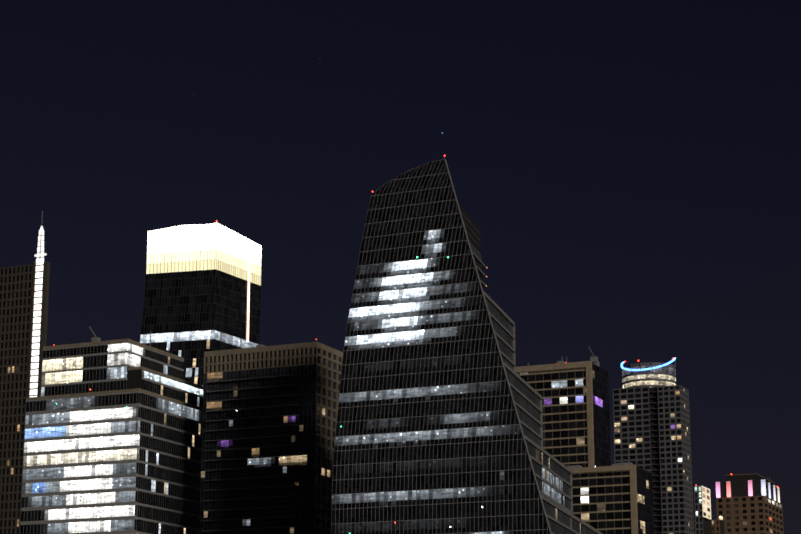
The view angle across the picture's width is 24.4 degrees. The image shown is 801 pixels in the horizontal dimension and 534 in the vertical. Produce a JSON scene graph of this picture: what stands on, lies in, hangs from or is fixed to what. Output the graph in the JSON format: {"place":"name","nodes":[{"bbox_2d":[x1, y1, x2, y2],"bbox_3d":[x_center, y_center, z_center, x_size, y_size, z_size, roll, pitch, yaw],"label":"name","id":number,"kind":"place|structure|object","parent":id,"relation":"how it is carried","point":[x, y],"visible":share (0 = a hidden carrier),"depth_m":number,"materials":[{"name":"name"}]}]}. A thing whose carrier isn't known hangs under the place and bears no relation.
{"place":"outdoors","nodes":[
{"label":"outdoors","id":0,"kind":"place"},
{"bbox_2d":[140,223,261,385],"bbox_3d":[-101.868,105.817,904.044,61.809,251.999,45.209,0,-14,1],"label":"crown tower","id":1,"kind":"structure","parent":0,"point":[202,293],"depth_m":911.25,"materials":[{"name":"black glass"}]},
{"bbox_2d":[0,0,800,533],"label":"sky","id":2,"kind":"structure","parent":0,"point":[628,172],"materials":[{"name":"black"}]},
{"bbox_2d":[331,158,602,533],"bbox_3d":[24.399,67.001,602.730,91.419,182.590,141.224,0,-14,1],"label":"sail tower","id":3,"kind":"structure","parent":0,"point":[440,416],"depth_m":562.95,"materials":[{"name":"glass"}]},
{"bbox_2d":[516,361,610,466],"bbox_3d":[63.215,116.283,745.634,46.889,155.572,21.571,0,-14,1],"label":"frame block","id":4,"kind":"structure","parent":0,"point":[598,415],"depth_m":756.71,"materials":[{"name":"brown concrete"}]},
{"bbox_2d":[517,367,587,467],"bbox_3d":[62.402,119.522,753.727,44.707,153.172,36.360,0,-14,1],"label":"facade","id":5,"kind":"structure","parent":4,"relation":"attached to","point":[562,392],"depth_m":753.79,"materials":[{"name":"black glass"}]},
{"bbox_2d":[569,465,653,533],"bbox_3d":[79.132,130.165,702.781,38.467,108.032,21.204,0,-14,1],"label":"frame block","id":6,"kind":"structure","parent":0,"point":[641,500],"depth_m":709.24,"materials":[{"name":"brown concrete"}]},
{"bbox_2d":[572,470,630,533],"bbox_3d":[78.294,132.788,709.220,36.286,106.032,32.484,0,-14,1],"label":"facade","id":7,"kind":"structure","parent":6,"relation":"attached to","point":[601,502],"depth_m":707.50,"materials":[{"name":"black glass"}]},
{"bbox_2d":[694,486,711,533],"bbox_3d":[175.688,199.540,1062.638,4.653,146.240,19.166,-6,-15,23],"label":"block","id":8,"kind":"structure","parent":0,"point":[702,504],"depth_m":1070.64,"materials":[{"name":"grey concrete"}]},
{"bbox_2d":[716,473,783,533],"bbox_3d":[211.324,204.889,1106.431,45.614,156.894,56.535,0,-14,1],"label":"brick tower","id":9,"kind":"structure","parent":0,"point":[762,514],"depth_m":1100.79,"materials":[{"name":"brown brick"}]},
{"label":"ground","id":10,"kind":"structure","parent":0,"visible":0},
{"bbox_2d":[0,264,32,533],"bbox_3d":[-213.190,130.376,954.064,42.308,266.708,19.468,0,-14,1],"label":"tower","id":11,"kind":"structure","parent":10,"relation":"on","point":[16,282],"depth_m":964.97,"materials":[{"name":"brown glass"}]},
{"bbox_2d":[27,211,49,397],"bbox_3d":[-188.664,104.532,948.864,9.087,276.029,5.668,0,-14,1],"label":"spire","id":12,"kind":"object","parent":11,"relation":"attached to","point":[39,306],"visible":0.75,"depth_m":967.17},
{"bbox_2d":[20,391,140,533],"bbox_3d":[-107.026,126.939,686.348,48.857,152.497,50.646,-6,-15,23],"label":"facade","id":13,"kind":"structure","parent":10,"relation":"on","point":[81,465],"depth_m":675.59,"materials":[{"name":"glass"}]},
{"bbox_2d":[41,342,183,395],"bbox_3d":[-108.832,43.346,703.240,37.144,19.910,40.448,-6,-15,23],"label":"floors","id":14,"kind":"structure","parent":13,"relation":"on","point":[86,369],"depth_m":686.49,"materials":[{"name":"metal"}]},
{"bbox_2d":[26,339,202,409],"bbox_3d":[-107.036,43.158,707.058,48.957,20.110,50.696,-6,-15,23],"label":"office parapets","id":15,"kind":"object","parent":13,"relation":"on","point":[113,391],"visible":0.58,"depth_m":687.30,"materials":[{"name":"beige concrete"}]},
{"bbox_2d":[127,369,202,533],"bbox_3d":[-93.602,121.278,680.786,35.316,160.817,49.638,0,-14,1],"label":"facade","id":16,"kind":"structure","parent":10,"relation":"on","point":[169,473],"depth_m":687.08,"materials":[{"name":"glass"}]},
{"bbox_2d":[128,367,202,388],"bbox_3d":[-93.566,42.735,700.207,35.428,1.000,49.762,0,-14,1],"label":"ledge","id":17,"kind":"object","parent":16,"relation":"on","point":[165,375],"depth_m":690.31,"materials":[{"name":"concrete"}]},
{"bbox_2d":[199,342,342,533],"bbox_3d":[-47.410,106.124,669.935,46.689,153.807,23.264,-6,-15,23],"label":"office building","id":18,"kind":"structure","parent":10,"relation":"on","point":[267,456],"depth_m":670.62,"materials":[{"name":"black glass"}]},
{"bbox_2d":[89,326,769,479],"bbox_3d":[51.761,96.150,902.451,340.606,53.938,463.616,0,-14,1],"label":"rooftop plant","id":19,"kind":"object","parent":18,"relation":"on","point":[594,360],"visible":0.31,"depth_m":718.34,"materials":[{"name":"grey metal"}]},
{"bbox_2d":[612,387,654,533],"bbox_3d":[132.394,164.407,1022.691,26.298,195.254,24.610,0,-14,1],"label":"tower","id":20,"kind":"structure","parent":10,"relation":"on","point":[632,424],"depth_m":1032.93,"materials":[{"name":"grey concrete"}]},
{"bbox_2d":[622,362,675,533],"bbox_3d":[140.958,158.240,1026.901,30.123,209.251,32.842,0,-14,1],"label":"tower","id":21,"kind":"structure","parent":10,"relation":"on","point":[655,378],"depth_m":1035.80,"materials":[{"name":"black glass"}]},
{"bbox_2d":[621,357,675,370],"bbox_3d":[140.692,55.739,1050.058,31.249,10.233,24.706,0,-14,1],"label":"rooftop light ring","id":22,"kind":"object","parent":21,"relation":"on","point":[640,369],"visible":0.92,"depth_m":1040.59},
{"bbox_2d":[657,385,693,533],"bbox_3d":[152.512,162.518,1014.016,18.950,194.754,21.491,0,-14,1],"label":"tower","id":23,"kind":"structure","parent":10,"relation":"on","point":[675,462],"depth_m":1021.14,"materials":[{"name":"grey concrete"}]},
{"bbox_2d":[694,519,724,533],"bbox_3d":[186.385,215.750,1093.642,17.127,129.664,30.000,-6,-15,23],"label":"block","id":24,"kind":"structure","parent":10,"relation":"on","point":[717,526],"depth_m":1093.04,"materials":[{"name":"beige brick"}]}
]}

